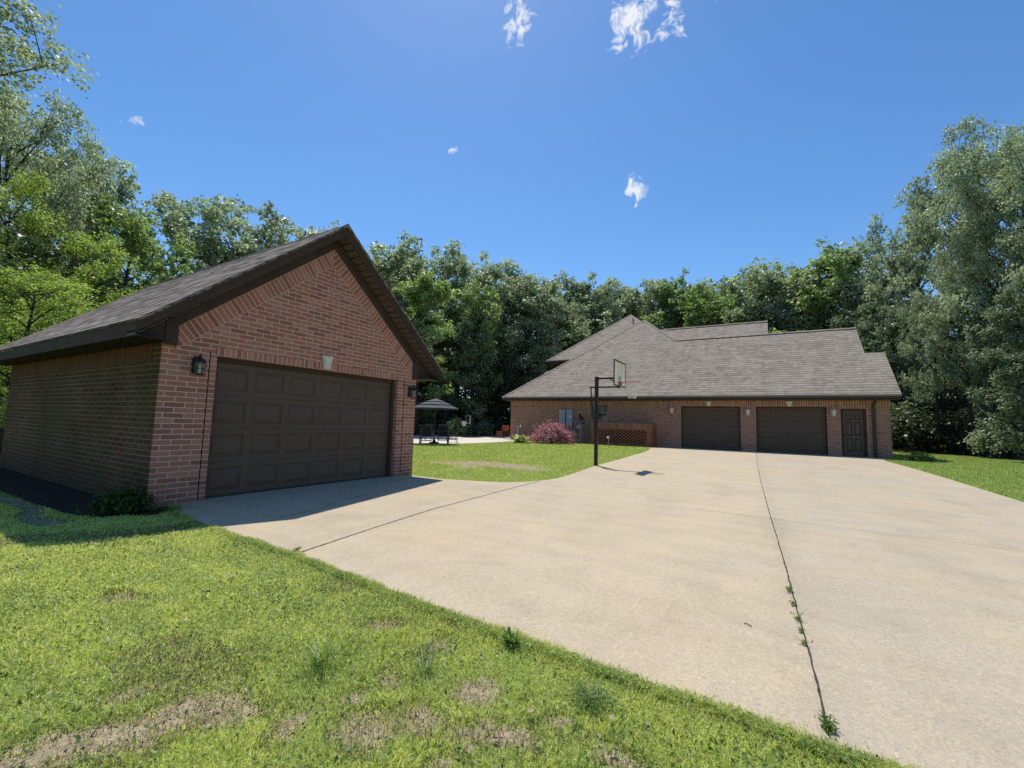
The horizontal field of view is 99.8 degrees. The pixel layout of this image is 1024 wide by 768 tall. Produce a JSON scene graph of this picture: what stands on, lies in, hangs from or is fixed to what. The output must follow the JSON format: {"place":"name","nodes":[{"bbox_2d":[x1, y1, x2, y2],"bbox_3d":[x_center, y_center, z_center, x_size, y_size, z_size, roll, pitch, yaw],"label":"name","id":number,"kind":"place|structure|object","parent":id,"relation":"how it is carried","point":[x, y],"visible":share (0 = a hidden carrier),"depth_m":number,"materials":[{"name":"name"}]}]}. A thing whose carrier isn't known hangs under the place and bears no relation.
{"place":"outdoors","nodes":[
{"label":"outdoors","id":0,"kind":"place"},
{"bbox_2d":[413,435,514,444],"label":"patio","id":1,"kind":"structure","parent":0,"point":[478,439],"depth_m":30.79,"materials":[{"name":"concrete"}]},
{"bbox_2d":[421,425,431,443],"bbox_3d":[-4.630,2.740,23.320,0.585,1.037,0.632,3,-5,-10],"label":"patio chair","id":2,"kind":"object","parent":1,"relation":"on","point":[426,430],"visible":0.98,"depth_m":23.08,"materials":[{"name":"metal"}]},
{"bbox_2d":[415,398,458,443],"bbox_3d":[-4.359,2.083,24.401,2.624,2.550,2.624,2,-5,-6],"label":"patio umbrella","id":3,"kind":"object","parent":1,"relation":"on","point":[435,404],"visible":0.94,"depth_m":23.83,"materials":[{"name":"fabric"}]},
{"bbox_2d":[438,425,447,443],"bbox_3d":[-3.894,2.848,24.291,0.585,1.037,0.632,3,-5,-10],"label":"patio chair","id":4,"kind":"object","parent":1,"relation":"on","point":[442,429],"visible":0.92,"depth_m":24.05,"materials":[{"name":"metal"}]},
{"bbox_2d":[445,415,470,435],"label":"shrub","id":5,"kind":"object","parent":1,"relation":"on","point":[453,424],"visible":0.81,"depth_m":36.53,"materials":[{"name":"green plant"}]},
{"bbox_2d":[461,416,476,437],"bbox_3d":[-3.567,3.471,35.269,1.290,1.768,0.835,4,-6,-29],"label":"basketball hoop","id":6,"kind":"object","parent":1,"relation":"on","point":[468,419],"visible":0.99,"depth_m":35.15,"materials":[{"name":"black metal"}]},
{"bbox_2d":[472,420,494,435],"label":"shrub","id":7,"kind":"object","parent":1,"relation":"on","point":[484,427],"visible":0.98,"depth_m":38.98,"materials":[{"name":"green plant"}]},
{"bbox_2d":[496,425,509,436],"bbox_3d":[-0.799,4.162,38.153,0.920,1.060,0.940,-3,-7,43],"label":"armchair","id":8,"kind":"object","parent":1,"relation":"on","point":[505,430],"visible":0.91,"depth_m":38.00,"materials":[{"name":"wood"}]},
{"bbox_2d":[0,434,1023,767],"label":"lawn","id":9,"kind":"structure","parent":0,"point":[64,746],"depth_m":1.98,"materials":[{"name":"plant"}]},
{"bbox_2d":[282,629,350,679],"bbox_3d":[-1.023,1.404,2.287,0.363,0.162,0.400,-1,-6,30],"label":"grass clump","id":10,"kind":"object","parent":9,"relation":"on","point":[315,655],"visible":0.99,"depth_m":2.29,"materials":[{"name":"green plant"}]},
{"bbox_2d":[402,647,445,684],"bbox_3d":[-0.447,1.454,2.288,0.262,0.095,0.217,-1,-6,30],"label":"grass clump","id":11,"kind":"object","parent":9,"relation":"on","point":[426,666],"visible":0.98,"depth_m":2.28,"materials":[{"name":"green plant"}]},
{"bbox_2d":[391,270,462,434],"bbox_3d":[-8.107,-3.113,38.504,10.234,15.317,8.285,4,-6,-28],"label":"tree","id":12,"kind":"object","parent":9,"relation":"on","point":[414,293],"visible":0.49,"depth_m":38.29,"materials":[{"name":"green plant"}]},
{"bbox_2d":[440,318,497,434],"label":"tree","id":13,"kind":"object","parent":9,"relation":"on","point":[462,339],"visible":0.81,"depth_m":41.79,"materials":[{"name":"green plant"}]},
{"bbox_2d":[497,626,523,647],"bbox_3d":[-0.003,1.498,2.569,0.169,0.084,0.209,1,-5,6],"label":"weed","id":14,"kind":"object","parent":9,"relation":"on","point":[508,633],"visible":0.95,"depth_m":2.57,"materials":[{"name":"green plant"}]},
{"bbox_2d":[512,434,529,442],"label":"hosta","id":15,"kind":"object","parent":9,"relation":"on","point":[520,439],"visible":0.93,"depth_m":27.84,"materials":[{"name":"green plant"}]},
{"bbox_2d":[526,420,577,444],"bbox_3d":[2.601,3.166,29.045,3.597,1.766,4.029,2,-5,0],"label":"shrub","id":16,"kind":"object","parent":9,"relation":"on","point":[551,432],"visible":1,"depth_m":28.42,"materials":[{"name":"pink plant"}]},
{"bbox_2d":[555,675,623,717],"bbox_3d":[0.367,1.471,2.065,0.334,0.067,0.352,2,-5,-6],"label":"grass clump","id":17,"kind":"object","parent":9,"relation":"on","point":[585,689],"visible":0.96,"depth_m":2.06,"materials":[{"name":"green plant"}]},
{"bbox_2d":[169,440,1023,504],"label":"grass","id":18,"kind":"structure","parent":9,"relation":"on","point":[1013,474],"depth_m":16.57,"materials":[{"name":"green plant"}]},
{"bbox_2d":[591,422,656,446],"bbox_3d":[7.458,3.385,28.878,4.004,1.516,1.528,-1,-6,30],"label":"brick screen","id":19,"kind":"object","parent":9,"relation":"on","point":[635,434],"visible":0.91,"depth_m":28.16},
{"bbox_2d":[900,450,936,462],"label":"shrub","id":20,"kind":"object","parent":9,"relation":"on","point":[917,456],"visible":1,"depth_m":20.45,"materials":[{"name":"green plant"}]},
{"bbox_2d":[963,269,1023,457],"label":"tree","id":21,"kind":"object","parent":9,"relation":"on","point":[1007,319],"visible":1,"depth_m":22.48,"materials":[{"name":"green plant"}]},
{"bbox_2d":[0,425,1023,459],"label":"forest floor","id":22,"kind":"structure","parent":0,"point":[1020,456],"depth_m":29.87,"materials":[{"name":"green plant"}]},
{"bbox_2d":[0,310,54,412],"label":"tree","id":23,"kind":"object","parent":22,"relation":"on","point":[11,322],"visible":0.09,"depth_m":15.12,"materials":[{"name":"green plant"}]},
{"bbox_2d":[0,165,76,392],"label":"tree","id":24,"kind":"object","parent":22,"relation":"on","point":[37,226],"visible":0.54,"depth_m":17.44,"materials":[{"name":"green plant"}]},
{"bbox_2d":[0,0,98,228],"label":"tree","id":25,"kind":"object","parent":22,"relation":"on","point":[25,54],"visible":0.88,"depth_m":16.32,"materials":[{"name":"green plant"}]},
{"bbox_2d":[0,261,102,453],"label":"tree","id":26,"kind":"object","parent":22,"relation":"on","point":[48,306],"visible":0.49,"depth_m":12.90,"materials":[{"name":"green plant"}]},
{"bbox_2d":[0,72,112,307],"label":"tree","id":27,"kind":"object","parent":22,"relation":"on","point":[78,188],"visible":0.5,"depth_m":20.65,"materials":[{"name":"green plant"}]},
{"bbox_2d":[1,86,126,334],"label":"tree","id":28,"kind":"object","parent":22,"relation":"on","point":[73,157],"visible":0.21,"depth_m":22.68,"materials":[{"name":"green plant"}]},
{"bbox_2d":[0,225,145,387],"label":"tree","id":29,"kind":"object","parent":22,"relation":"on","point":[89,268],"visible":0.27,"depth_m":19.78,"materials":[{"name":"green plant"}]},
{"bbox_2d":[1,133,146,326],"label":"tree","id":30,"kind":"object","parent":22,"relation":"on","point":[111,181],"visible":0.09,"depth_m":25.85,"materials":[{"name":"green plant"}]},
{"bbox_2d":[40,278,120,328],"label":"tree","id":31,"kind":"object","parent":22,"relation":"on","point":[105,285],"visible":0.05,"depth_m":22.43,"materials":[{"name":"green plant"}]},
{"bbox_2d":[48,153,179,288],"bbox_3d":[-28.510,-6.242,29.907,8.097,18.879,7.346,3,-5,-14],"label":"tree","id":32,"kind":"object","parent":22,"relation":"on","point":[127,186],"visible":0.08,"depth_m":29.40,"materials":[{"name":"green plant"}]},
{"bbox_2d":[51,192,198,308],"bbox_3d":[-21.990,-3.871,24.787,7.013,13.604,7.822,-2,-6,38],"label":"tree","id":33,"kind":"object","parent":22,"relation":"on","point":[131,231],"visible":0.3,"depth_m":24.24,"materials":[{"name":"green plant"}]},
{"bbox_2d":[107,271,175,293],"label":"tree","id":34,"kind":"object","parent":22,"relation":"on","point":[145,280],"visible":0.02,"depth_m":26.06,"materials":[{"name":"green plant"}]},
{"bbox_2d":[113,208,223,291],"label":"tree","id":35,"kind":"object","parent":22,"relation":"on","point":[185,231],"visible":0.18,"depth_m":31.48,"materials":[{"name":"green plant"}]},
{"bbox_2d":[140,190,270,272],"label":"tree","id":36,"kind":"object","parent":22,"relation":"on","point":[247,245],"visible":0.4,"depth_m":34.12,"materials":[{"name":"green plant"}]},
{"bbox_2d":[179,192,293,268],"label":"tree","id":37,"kind":"object","parent":22,"relation":"on","point":[281,235],"visible":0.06,"depth_m":37.75,"materials":[{"name":"green plant"}]},
{"bbox_2d":[243,200,322,250],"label":"tree","id":38,"kind":"object","parent":22,"relation":"on","point":[296,231],"visible":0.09,"depth_m":39.72,"materials":[{"name":"green plant"}]},
{"bbox_2d":[327,217,425,319],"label":"tree","id":39,"kind":"object","parent":22,"relation":"on","point":[391,263],"visible":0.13,"depth_m":46.70,"materials":[{"name":"green plant"}]},
{"bbox_2d":[372,255,438,320],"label":"tree","id":40,"kind":"object","parent":22,"relation":"on","point":[413,268],"visible":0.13,"depth_m":50.45,"materials":[{"name":"green plant"}]},
{"bbox_2d":[410,316,446,424],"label":"tree","id":41,"kind":"object","parent":22,"relation":"on","point":[422,421],"visible":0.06,"depth_m":40.51,"materials":[{"name":"green plant"}]},
{"bbox_2d":[390,242,477,397],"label":"tree","id":42,"kind":"object","parent":22,"relation":"on","point":[456,279],"visible":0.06,"depth_m":52.75,"materials":[{"name":"green plant"}]},
{"bbox_2d":[418,299,469,432],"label":"tree","id":43,"kind":"object","parent":22,"relation":"on","point":[445,343],"visible":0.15,"depth_m":44.40,"materials":[{"name":"green plant"}]},
{"bbox_2d":[418,237,506,431],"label":"tree","id":44,"kind":"object","parent":22,"relation":"on","point":[485,277],"visible":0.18,"depth_m":50.75,"materials":[{"name":"green plant"}]},
{"bbox_2d":[434,279,503,433],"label":"tree","id":45,"kind":"object","parent":22,"relation":"on","point":[467,298],"visible":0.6,"depth_m":44.24,"materials":[{"name":"green plant"}]},
{"bbox_2d":[442,249,539,396],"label":"tree","id":46,"kind":"object","parent":22,"relation":"on","point":[465,274],"visible":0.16,"depth_m":53.70,"materials":[{"name":"green plant"}]},
{"bbox_2d":[475,323,522,433],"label":"tree","id":47,"kind":"object","parent":22,"relation":"on","point":[500,353],"visible":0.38,"depth_m":47.76,"materials":[{"name":"green plant"}]},
{"bbox_2d":[458,262,541,432],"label":"tree","id":48,"kind":"object","parent":22,"relation":"on","point":[507,339],"visible":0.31,"depth_m":51.59,"materials":[{"name":"green plant"}]},
{"bbox_2d":[0,218,1023,457],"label":"understory","id":49,"kind":"object","parent":22,"relation":"on","point":[962,417],"visible":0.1,"depth_m":29.05,"materials":[{"name":"green plant"}]},
{"bbox_2d":[2,277,1023,455],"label":"woods","id":50,"kind":"object","parent":22,"relation":"on","point":[906,425],"visible":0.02,"depth_m":30.92,"materials":[{"name":"green plant"}]},
{"bbox_2d":[491,262,548,398],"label":"tree","id":51,"kind":"object","parent":22,"relation":"on","point":[519,272],"visible":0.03,"depth_m":57.15,"materials":[{"name":"green plant"}]},
{"bbox_2d":[495,311,564,385],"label":"tree","id":52,"kind":"object","parent":22,"relation":"on","point":[543,357],"visible":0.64,"depth_m":48.36,"materials":[{"name":"green plant"}]},
{"bbox_2d":[491,269,574,385],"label":"tree","id":53,"kind":"object","parent":22,"relation":"on","point":[516,286],"visible":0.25,"depth_m":51.84,"materials":[{"name":"green plant"}]},
{"bbox_2d":[495,280,593,409],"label":"tree","id":54,"kind":"object","parent":22,"relation":"on","point":[532,303],"visible":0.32,"depth_m":50.53,"materials":[{"name":"green plant"}]},
{"bbox_2d":[534,320,589,373],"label":"tree","id":55,"kind":"object","parent":22,"relation":"on","point":[567,339],"visible":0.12,"depth_m":52.50,"materials":[{"name":"green plant"}]},
{"bbox_2d":[540,281,615,349],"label":"tree","id":56,"kind":"object","parent":22,"relation":"on","point":[594,306],"visible":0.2,"depth_m":58.83,"materials":[{"name":"green plant"}]},
{"bbox_2d":[550,270,629,349],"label":"tree","id":57,"kind":"object","parent":22,"relation":"on","point":[606,318],"visible":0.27,"depth_m":58.34,"materials":[{"name":"green plant"}]},
{"bbox_2d":[588,285,672,336],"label":"tree","id":58,"kind":"object","parent":22,"relation":"on","point":[630,298],"visible":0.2,"depth_m":60.66,"materials":[{"name":"green plant"}]},
{"bbox_2d":[624,278,667,324],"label":"tree","id":59,"kind":"object","parent":22,"relation":"on","point":[646,289],"visible":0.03,"depth_m":63.99,"materials":[{"name":"green plant"}]},
{"bbox_2d":[621,278,688,328],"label":"tree","id":60,"kind":"object","parent":22,"relation":"on","point":[641,306],"visible":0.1,"depth_m":60.72,"materials":[{"name":"green plant"}]},
{"bbox_2d":[650,267,710,329],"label":"tree","id":61,"kind":"object","parent":22,"relation":"on","point":[665,293],"visible":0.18,"depth_m":60.40,"materials":[{"name":"green plant"}]},
{"bbox_2d":[636,282,752,329],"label":"tree","id":62,"kind":"object","parent":22,"relation":"on","point":[699,298],"visible":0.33,"depth_m":54.29,"materials":[{"name":"green plant"}]},
{"bbox_2d":[696,275,740,324],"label":"tree","id":63,"kind":"object","parent":22,"relation":"on","point":[720,280],"depth_m":66.81,"materials":[{"name":"green plant"}]},
{"bbox_2d":[679,275,777,332],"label":"tree","id":64,"kind":"object","parent":22,"relation":"on","point":[712,300],"visible":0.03,"depth_m":60.92,"materials":[{"name":"green plant"}]},
{"bbox_2d":[713,267,787,331],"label":"tree","id":65,"kind":"object","parent":22,"relation":"on","point":[730,289],"visible":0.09,"depth_m":59.79,"materials":[{"name":"green plant"}]},
{"bbox_2d":[735,256,785,321],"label":"tree","id":66,"kind":"object","parent":22,"relation":"on","point":[759,276],"visible":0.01,"depth_m":62.46,"materials":[{"name":"green plant"}]},
{"bbox_2d":[721,258,839,331],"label":"tree","id":67,"kind":"object","parent":22,"relation":"on","point":[766,282],"visible":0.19,"depth_m":55.48,"materials":[{"name":"green plant"}]},
{"bbox_2d":[744,261,837,332],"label":"tree","id":68,"kind":"object","parent":22,"relation":"on","point":[771,293],"visible":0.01,"depth_m":60.89,"materials":[{"name":"green plant"}]},
{"bbox_2d":[760,276,857,330],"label":"tree","id":69,"kind":"object","parent":22,"relation":"on","point":[788,294],"visible":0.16,"depth_m":53.28,"materials":[{"name":"green plant"}]},
{"bbox_2d":[770,236,897,352],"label":"tree","id":70,"kind":"object","parent":22,"relation":"on","point":[819,299],"visible":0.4,"depth_m":48.94,"materials":[{"name":"green plant"}]},
{"bbox_2d":[817,239,889,329],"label":"tree","id":71,"kind":"object","parent":22,"relation":"on","point":[841,305],"visible":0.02,"depth_m":53.75,"materials":[{"name":"green plant"}]},
{"bbox_2d":[795,243,932,351],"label":"tree","id":72,"kind":"object","parent":22,"relation":"on","point":[851,301],"visible":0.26,"depth_m":47.02,"materials":[{"name":"green plant"}]},
{"bbox_2d":[826,298,919,381],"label":"tree","id":73,"kind":"object","parent":22,"relation":"on","point":[863,316],"visible":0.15,"depth_m":41.77,"materials":[{"name":"green plant"}]},
{"bbox_2d":[852,214,928,447],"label":"tree","id":74,"kind":"object","parent":22,"relation":"on","point":[869,289],"visible":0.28,"depth_m":41.26,"materials":[{"name":"green plant"}]},
{"bbox_2d":[855,302,932,448],"bbox_3d":[31.960,-0.738,37.137,7.217,12.577,6.306,0,-6,22],"label":"tree","id":75,"kind":"object","parent":22,"relation":"on","point":[889,331],"visible":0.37,"depth_m":35.86,"materials":[{"name":"green plant"}]},
{"bbox_2d":[882,212,967,448],"bbox_3d":[35.229,-4.925,36.947,5.263,21.071,5.227,0,-5,14],"label":"tree","id":76,"kind":"object","parent":22,"relation":"on","point":[899,283],"visible":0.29,"depth_m":37.49,"materials":[{"name":"green plant"}]},
{"bbox_2d":[891,290,974,453],"bbox_3d":[29.822,-1.112,30.383,4.425,11.998,4.724,1,-5,9],"label":"tree","id":77,"kind":"object","parent":22,"relation":"on","point":[936,379],"visible":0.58,"depth_m":30.56,"materials":[{"name":"green plant"}]},
{"bbox_2d":[893,145,1011,453],"bbox_3d":[33.167,-6.592,31.707,6.920,23.344,8.252,1,-5,6],"label":"tree","id":78,"kind":"object","parent":22,"relation":"on","point":[919,243],"visible":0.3,"depth_m":32.80,"materials":[{"name":"green plant"}]},
{"bbox_2d":[892,110,1023,457],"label":"tree","id":79,"kind":"object","parent":22,"relation":"on","point":[962,180],"visible":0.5,"depth_m":27.76,"materials":[{"name":"green plant"}]},
{"bbox_2d":[916,247,1012,455],"bbox_3d":[29.476,-2.179,27.922,4.959,13.668,4.645,-1,-6,28],"label":"tree","id":80,"kind":"object","parent":22,"relation":"on","point":[948,274],"visible":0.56,"depth_m":28.24,"materials":[{"name":"green plant"}]},
{"bbox_2d":[920,119,1023,348],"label":"tree","id":81,"kind":"object","parent":22,"relation":"on","point":[953,303],"visible":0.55,"depth_m":27.09,"materials":[{"name":"green plant"}]},
{"bbox_2d":[946,206,1023,458],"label":"tree","id":82,"kind":"object","parent":22,"relation":"on","point":[984,269],"visible":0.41,"depth_m":26.59,"materials":[{"name":"green plant"}]},
{"bbox_2d":[956,415,1022,457],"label":"shrub","id":83,"kind":"object","parent":22,"relation":"on","point":[983,440],"visible":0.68,"depth_m":25.42,"materials":[{"name":"green plant"}]},
{"bbox_2d":[962,124,1023,301],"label":"tree","id":84,"kind":"object","parent":22,"relation":"on","point":[1012,201],"visible":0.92,"depth_m":23.89,"materials":[{"name":"green plant"}]},
{"bbox_2d":[0,0,1023,412],"label":"sky","id":85,"kind":"structure","parent":0,"point":[630,141],"materials":[{"name":"blue"}]},
{"bbox_2d":[170,447,1023,767],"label":"driveway","id":86,"kind":"structure","parent":0,"point":[654,563],"depth_m":3.91,"materials":[{"name":"concrete"}]},
{"bbox_2d":[153,499,194,512],"bbox_3d":[-4.544,1.623,5.777,0.465,0.138,0.433,1,-5,2],"label":"weed","id":87,"kind":"object","parent":86,"relation":"on","point":[173,505],"visible":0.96,"depth_m":5.79,"materials":[{"name":"green plant"}]},
{"bbox_2d":[301,481,537,551],"bbox_3d":[-0.764,1.901,6.977,0.173,0.001,6.266,-1,-6,25],"label":"driveway joint","id":88,"kind":"object","parent":86,"relation":"on","point":[399,519],"visible":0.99,"depth_m":5.42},
{"bbox_2d":[757,463,828,734],"bbox_3d":[7.378,2.650,12.795,0.089,0.001,25.109,-1,-6,29],"label":"driveway joint","id":89,"kind":"object","parent":86,"relation":"on","point":[818,689],"visible":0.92,"depth_m":2.76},
{"bbox_2d":[814,709,840,733],"bbox_3d":[1.382,1.477,1.887,0.123,0.058,0.093,6,-7,-40],"label":"joint weed","id":90,"kind":"object","parent":86,"relation":"on","point":[829,726],"visible":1,"depth_m":1.88,"materials":[{"name":"green plant"}]},
{"label":"ground","id":91,"kind":"structure","parent":0,"visible":0},
{"bbox_2d":[0,467,169,517],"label":"mulch bed","id":92,"kind":"object","parent":91,"relation":"on","point":[59,498],"visible":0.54,"depth_m":6.66,"materials":[{"name":"black soil"}]},
{"bbox_2d":[74,486,168,515],"bbox_3d":[-5.036,1.511,5.630,0.731,0.364,0.741,1,-5,4],"label":"shrub","id":93,"kind":"object","parent":92,"relation":"on","point":[121,501],"visible":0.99,"depth_m":5.49,"materials":[{"name":"green plant"}]},
{"bbox_2d":[0,224,443,508],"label":"brick garage","id":94,"kind":"structure","parent":91,"relation":"on","point":[317,354],"depth_m":7.61,"materials":[{"name":"brick"}]},
{"bbox_2d":[191,354,206,375],"bbox_3d":[-4.619,-0.292,6.365,0.217,0.328,0.158,-1,-6,30],"label":"wall lantern","id":95,"kind":"object","parent":94,"relation":"attached to","point":[196,369],"depth_m":6.36,"materials":[{"name":"black metal"}]},
{"bbox_2d":[205,362,390,498],"bbox_3d":[-3.793,0.832,8.285,0.055,2.200,3.766,-1,-6,30],"label":"garage door","id":96,"kind":"structure","parent":94,"relation":"in","point":[272,429],"depth_m":7.86,"materials":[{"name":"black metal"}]},
{"bbox_2d":[408,385,416,397],"bbox_3d":[-2.345,0.177,10.221,0.217,0.328,0.158,-1,-6,30],"label":"wall lantern","id":97,"kind":"object","parent":94,"relation":"attached to","point":[411,389],"depth_m":10.22,"materials":[{"name":"black metal"}]},
{"bbox_2d":[590,359,639,465],"bbox_3d":[3.254,0.993,13.686,1.166,3.435,1.334,3,-5,-20],"label":"basketball hoop","id":98,"kind":"object","parent":91,"relation":"on","point":[619,375],"visible":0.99,"depth_m":13.86,"materials":[{"name":"black metal"}]},
{"bbox_2d":[502,314,901,458],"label":"brick house","id":99,"kind":"structure","parent":91,"relation":"on","point":[711,383],"depth_m":27.77,"materials":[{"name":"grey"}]},
{"bbox_2d":[559,409,565,424],"bbox_3d":[3.726,2.468,31.948,0.480,1.160,0.218,-1,-6,30],"label":"electrical box","id":100,"kind":"object","parent":99,"relation":"attached to","point":[562,416],"visible":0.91,"depth_m":31.88,"materials":[{"name":"grey metal"}]},
{"bbox_2d":[566,409,572,424],"bbox_3d":[4.226,2.456,31.654,0.480,1.160,0.218,-1,-6,30],"label":"electrical box","id":101,"kind":"object","parent":99,"relation":"attached to","point":[569,417],"visible":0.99,"depth_m":31.59,"materials":[{"name":"grey metal"}]},
{"bbox_2d":[598,405,607,422],"bbox_3d":[6.358,2.072,30.620,1.040,1.320,0.190,-1,-6,30],"label":"window","id":102,"kind":"structure","parent":99,"relation":"in","point":[603,414],"depth_m":30.57,"materials":[{"name":"glass"}]},
{"bbox_2d":[682,407,739,449],"bbox_3d":[12.487,2.748,27.142,3.400,2.655,0.060,-1,-6,30],"label":"garage door","id":103,"kind":"structure","parent":99,"relation":"in","point":[704,428],"depth_m":27.09,"materials":[{"name":"black metal"}]},
{"bbox_2d":[757,408,826,454],"bbox_3d":[16.147,2.658,24.994,3.430,2.655,0.060,-1,-6,30],"label":"garage door","id":104,"kind":"structure","parent":99,"relation":"in","point":[784,430],"depth_m":24.93,"materials":[{"name":"black metal"}]},
{"bbox_2d":[843,411,864,455],"bbox_3d":[18.605,2.692,23.479,0.890,2.415,0.110,-1,-6,30],"label":"entry door","id":105,"kind":"structure","parent":99,"relation":"in","point":[853,425],"depth_m":23.48,"materials":[{"name":"brown wood"}]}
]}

